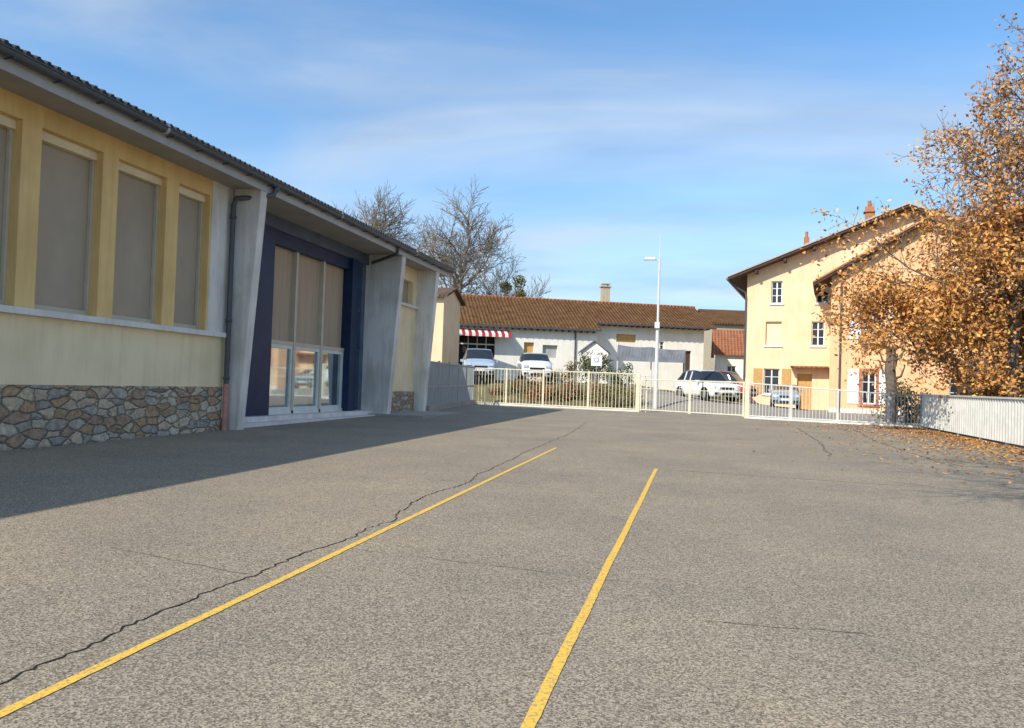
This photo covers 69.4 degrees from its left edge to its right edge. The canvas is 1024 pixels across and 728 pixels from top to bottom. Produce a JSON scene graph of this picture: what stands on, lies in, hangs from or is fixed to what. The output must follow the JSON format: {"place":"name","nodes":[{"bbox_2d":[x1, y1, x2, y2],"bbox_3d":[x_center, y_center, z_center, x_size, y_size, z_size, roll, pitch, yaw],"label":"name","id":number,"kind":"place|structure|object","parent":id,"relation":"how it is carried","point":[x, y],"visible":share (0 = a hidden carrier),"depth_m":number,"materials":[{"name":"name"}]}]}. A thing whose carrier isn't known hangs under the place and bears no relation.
{"place":"outdoors","nodes":[
{"label":"outdoors","id":0,"kind":"place"},
{"bbox_2d":[0,404,1023,727],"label":"playground asphalt","id":1,"kind":"structure","parent":0,"point":[912,584],"depth_m":4.90,"materials":[{"name":"grey asphalt"}]},
{"bbox_2d":[368,411,461,417],"bbox_3d":[-3.244,1.848,25.441,1.900,0.366,4.100,2,-1,14],"label":"entrance step","id":2,"kind":"object","parent":1,"relation":"on","point":[419,414],"visible":0.36,"depth_m":24.48,"materials":[{"name":"grey concrete"}]},
{"bbox_2d":[0,423,954,683],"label":"asphalt cracks","id":3,"kind":"object","parent":1,"relation":"on","point":[103,639],"visible":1,"depth_m":4.84,"materials":[{"name":"black asphalt"}]},
{"bbox_2d":[635,374,749,417],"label":"entrance gate","id":4,"kind":"structure","parent":1,"relation":"on","point":[745,407],"depth_m":32.64,"materials":[{"name":"beige metal"}]},
{"bbox_2d":[680,417,1023,488],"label":"fallen leaves","id":5,"kind":"object","parent":1,"relation":"on","point":[970,441],"visible":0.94,"depth_m":19.39,"materials":[{"name":"brown plant"}]},
{"bbox_2d":[0,0,1023,310],"label":"sky","id":6,"kind":"structure","parent":0,"point":[603,129],"materials":[{"name":"blue"}]},
{"bbox_2d":[473,379,1023,446],"bbox_3d":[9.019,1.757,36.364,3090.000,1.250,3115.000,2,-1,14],"label":"ground","id":7,"kind":"structure","parent":0,"point":[484,385],"depth_m":39.46,"materials":[{"name":"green plant"}]},
{"bbox_2d":[0,384,221,450],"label":"stone plinth","id":8,"kind":"structure","parent":7,"relation":"on","point":[33,416],"depth_m":12.73,"materials":[{"name":"grey stone"}]},
{"bbox_2d":[221,198,374,427],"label":"entrance glazing","id":9,"kind":"structure","parent":7,"relation":"on","point":[306,364],"depth_m":20.67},
{"bbox_2d":[227,189,267,429],"bbox_3d":[-5.884,-0.953,16.257,0.769,5.802,0.250,2,-1,14],"label":"fin","id":10,"kind":"object","parent":9,"relation":"attached to","point":[250,223],"visible":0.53,"depth_m":16.15,"materials":[{"name":"grey concrete"}]},
{"bbox_2d":[361,255,405,413],"bbox_3d":[-4.291,-0.665,24.125,1.469,5.802,0.300,2,-1,14],"label":"fin","id":11,"kind":"object","parent":9,"relation":"attached to","point":[384,289],"visible":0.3,"depth_m":23.98,"materials":[{"name":"grey concrete"}]},
{"bbox_2d":[413,271,439,410],"bbox_3d":[-3.218,-0.536,27.205,0.869,5.802,0.300,2,-1,14],"label":"fin","id":12,"kind":"object","parent":9,"relation":"attached to","point":[427,291],"visible":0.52,"depth_m":27.08,"materials":[{"name":"grey concrete"}]},
{"bbox_2d":[221,186,399,429],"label":"downpipes","id":13,"kind":"object","parent":7,"relation":"on","point":[228,321],"visible":0.96,"depth_m":16.02,"materials":[{"name":"metal"}]},
{"bbox_2d":[332,181,427,253],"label":"bare tree","id":14,"kind":"object","parent":7,"relation":"on","point":[373,221],"visible":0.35,"depth_m":76.43,"materials":[{"name":"brown plant"}]},
{"bbox_2d":[391,266,418,411],"bbox_3d":[-13.059,-1.337,13.490,12.070,6.177,31.800,2,-1,14],"label":"end bay and walls","id":15,"kind":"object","parent":7,"relation":"on","point":[403,396],"visible":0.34,"depth_m":26.41,"materials":[{"name":"stone"}]},
{"bbox_2d":[0,87,232,386],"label":"classroom wall","id":16,"kind":"structure","parent":15,"relation":"attached to","point":[114,255],"depth_m":12.78,"materials":[{"name":"paint"}]},
{"bbox_2d":[0,38,454,277],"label":"roof","id":17,"kind":"structure","parent":15,"relation":"on","point":[26,74],"depth_m":13.60,"materials":[{"name":"metal"}]},
{"bbox_2d":[431,287,465,363],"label":"cream house","id":18,"kind":"structure","parent":7,"relation":"on","point":[445,343],"depth_m":49.33,"materials":[{"name":"paint"}]},
{"bbox_2d":[426,361,474,410],"bbox_3d":[-2.583,0.972,32.544,0.240,2.050,10.012,2,-1,7],"label":"grey slat fence","id":19,"kind":"object","parent":7,"relation":"on","point":[450,385],"visible":0.92,"depth_m":31.53,"materials":[{"name":"paint"}]},
{"bbox_2d":[405,178,519,294],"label":"bare tree","id":20,"kind":"object","parent":7,"relation":"on","point":[458,279],"visible":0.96,"depth_m":72.11,"materials":[{"name":"brown plant"}]},
{"bbox_2d":[460,348,497,379],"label":"parked van","id":21,"kind":"object","parent":7,"relation":"on","point":[480,358],"visible":0.73,"depth_m":42.18,"materials":[{"name":"blue paint"}]},
{"bbox_2d":[466,249,550,297],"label":"bare tree with mistletoe","id":22,"kind":"object","parent":7,"relation":"on","point":[504,286],"visible":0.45,"depth_m":74.59,"materials":[{"name":"brown plant"}]},
{"bbox_2d":[517,353,553,381],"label":"parked van","id":23,"kind":"object","parent":7,"relation":"on","point":[534,361],"visible":0.81,"depth_m":41.54,"materials":[{"name":"white paint"}]},
{"bbox_2d":[488,374,612,404],"bbox_3d":[1.980,1.316,39.270,6.939,1.648,2.149,2,-1,14],"label":"hedge","id":24,"kind":"object","parent":7,"relation":"on","point":[535,396],"visible":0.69,"depth_m":38.92,"materials":[{"name":"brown plant"}]},
{"bbox_2d":[477,367,649,391],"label":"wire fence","id":25,"kind":"object","parent":7,"relation":"on","point":[575,378],"visible":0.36,"depth_m":40.72,"materials":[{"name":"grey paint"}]},
{"bbox_2d":[552,360,578,381],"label":"shrub","id":26,"kind":"object","parent":7,"relation":"on","point":[571,368],"visible":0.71,"depth_m":47.47,"materials":[{"name":"green plant"}]},
{"bbox_2d":[458,283,716,390],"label":"farmhouse","id":27,"kind":"object","parent":7,"relation":"on","point":[507,331],"visible":0.69,"depth_m":60.88,"materials":[{"name":"white paint"}]},
{"bbox_2d":[578,340,610,383],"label":"garden shed","id":28,"kind":"structure","parent":7,"relation":"on","point":[595,346],"depth_m":54.53,"materials":[{"name":"grey paint"}]},
{"bbox_2d":[576,349,614,382],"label":"shrub","id":29,"kind":"object","parent":7,"relation":"on","point":[585,367],"visible":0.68,"depth_m":49.13,"materials":[{"name":"green plant"}]},
{"bbox_2d":[591,354,601,379],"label":"notice sign","id":30,"kind":"object","parent":7,"relation":"on","point":[596,360],"visible":0.95,"depth_m":45.00,"materials":[{"name":"white metal"}]},
{"bbox_2d":[606,362,634,384],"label":"shrub","id":31,"kind":"object","parent":7,"relation":"on","point":[619,379],"visible":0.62,"depth_m":47.56,"materials":[{"name":"green plant"}]},
{"bbox_2d":[598,380,644,407],"bbox_3d":[5.617,1.544,37.596,2.375,1.520,1.712,2,-1,-6],"label":"hedge","id":32,"kind":"object","parent":7,"relation":"on","point":[618,402],"visible":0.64,"depth_m":37.51,"materials":[{"name":"green plant"}]},
{"bbox_2d":[617,342,685,388],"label":"tarpaulin screen","id":33,"kind":"object","parent":7,"relation":"on","point":[641,354],"visible":0.79,"depth_m":51.78,"materials":[{"name":"white fabric"}]},
{"bbox_2d":[644,235,660,408],"bbox_3d":[6.942,-2.040,36.971,0.899,8.914,0.310,2,-1,4],"label":"street lamp","id":34,"kind":"object","parent":7,"relation":"on","point":[657,325],"visible":0.91,"depth_m":36.92,"materials":[{"name":"white metal"}]},
{"bbox_2d":[475,403,920,427],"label":"fence kerb","id":35,"kind":"structure","parent":7,"relation":"on","point":[875,424],"depth_m":30.65,"materials":[{"name":"concrete"}]},
{"bbox_2d":[475,368,638,409],"bbox_3d":[1.913,1.277,35.928,8.603,2.080,0.103,1,-1,23],"label":"boundary fence","id":36,"kind":"object","parent":35,"relation":"on","point":[553,371],"visible":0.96,"depth_m":35.94,"materials":[{"name":"beige metal"}]},
{"bbox_2d":[749,383,889,423],"bbox_3d":[12.122,1.654,29.646,5.469,1.740,0.114,1,-1,33],"label":"boundary fence","id":37,"kind":"object","parent":35,"relation":"on","point":[826,419],"visible":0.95,"depth_m":29.47,"materials":[{"name":"white metal"}]},
{"bbox_2d":[889,393,922,427],"bbox_3d":[14.849,1.837,27.869,1.147,1.480,0.114,1,-1,33],"label":"boundary fence","id":38,"kind":"object","parent":35,"relation":"on","point":[891,404],"visible":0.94,"depth_m":27.86,"materials":[{"name":"white metal"}]},
{"bbox_2d":[698,309,744,369],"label":"stone house","id":39,"kind":"structure","parent":7,"relation":"on","point":[726,319],"depth_m":81.40,"materials":[{"name":"beige paint"}]},
{"bbox_2d":[711,329,743,378],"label":"cottage","id":40,"kind":"structure","parent":7,"relation":"on","point":[727,350],"depth_m":67.59,"materials":[{"name":"orange tile"}]},
{"bbox_2d":[726,201,874,380],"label":"chimneys and downpipe","id":41,"kind":"object","parent":7,"relation":"on","point":[867,212],"visible":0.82,"depth_m":49.93,"materials":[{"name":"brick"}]},
{"bbox_2d":[745,210,975,409],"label":"walls","id":42,"kind":"structure","parent":7,"relation":"on","point":[784,303],"depth_m":48.82,"materials":[{"name":"yellow paint"}]},
{"bbox_2d":[728,202,975,296],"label":"roof","id":43,"kind":"structure","parent":42,"relation":"on","point":[738,278],"depth_m":47.98,"materials":[{"name":"brown wood"}]},
{"bbox_2d":[879,343,905,424],"bbox_3d":[15.421,0.742,30.081,0.998,3.815,0.976,2,-1,-17],"label":"pollarded trunk","id":44,"kind":"object","parent":7,"relation":"on","point":[891,381],"visible":0.63,"depth_m":29.92,"materials":[{"name":"brown plant"}]},
{"bbox_2d":[870,378,930,422],"bbox_3d":[17.488,1.631,32.621,2.909,2.162,2.727,2,-1,14],"label":"shrub","id":45,"kind":"object","parent":7,"relation":"on","point":[900,390],"visible":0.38,"depth_m":32.35,"materials":[{"name":"green plant"}]},
{"bbox_2d":[799,13,1023,405],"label":"autumn tree","id":46,"kind":"object","parent":7,"relation":"on","point":[995,244],"visible":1,"depth_m":23.92,"materials":[{"name":"orange plant"}]},
{"bbox_2d":[829,223,1021,414],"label":"walls","id":47,"kind":"structure","parent":7,"relation":"on","point":[839,376],"depth_m":43.23,"materials":[{"name":"beige paint"}]},
{"bbox_2d":[813,215,972,294],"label":"roof","id":48,"kind":"structure","parent":47,"relation":"on","point":[827,279],"depth_m":43.16,"materials":[{"name":"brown wood"}]},
{"bbox_2d":[814,209,947,293],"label":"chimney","id":49,"kind":"object","parent":48,"relation":"on","point":[827,289],"visible":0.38,"depth_m":43.95,"materials":[{"name":"brick"}]},
{"bbox_2d":[921,394,1023,445],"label":"corrugated metal fence","id":50,"kind":"object","parent":7,"relation":"on","point":[1001,419],"visible":0.96,"depth_m":21.65,"materials":[{"name":"white metal"}]},
{"bbox_2d":[951,359,1020,395],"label":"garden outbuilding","id":51,"kind":"structure","parent":7,"relation":"on","point":[960,389],"depth_m":36.60,"materials":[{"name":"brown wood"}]},
{"bbox_2d":[966,369,1023,397],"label":"hedge","id":52,"kind":"object","parent":7,"relation":"on","point":[991,389],"depth_m":28.96,"materials":[{"name":"brown plant"}]},
{"bbox_2d":[617,384,928,427],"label":"road","id":53,"kind":"structure","parent":0,"point":[698,405],"depth_m":37.81,"materials":[{"name":"grey asphalt"}]},
{"bbox_2d":[674,370,738,401],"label":"parked car","id":54,"kind":"object","parent":53,"relation":"on","point":[705,375],"visible":0.83,"depth_m":41.09,"materials":[{"name":"white paint"}]},
{"bbox_2d":[691,370,757,400],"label":"parked car","id":55,"kind":"object","parent":53,"relation":"on","point":[731,376],"visible":0.32,"depth_m":47.57,"materials":[{"name":"red paint"}]},
{"bbox_2d":[768,384,801,408],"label":"parked car","id":56,"kind":"object","parent":53,"relation":"on","point":[777,396],"visible":0.84,"depth_m":43.78,"materials":[{"name":"silver paint"}]}
]}

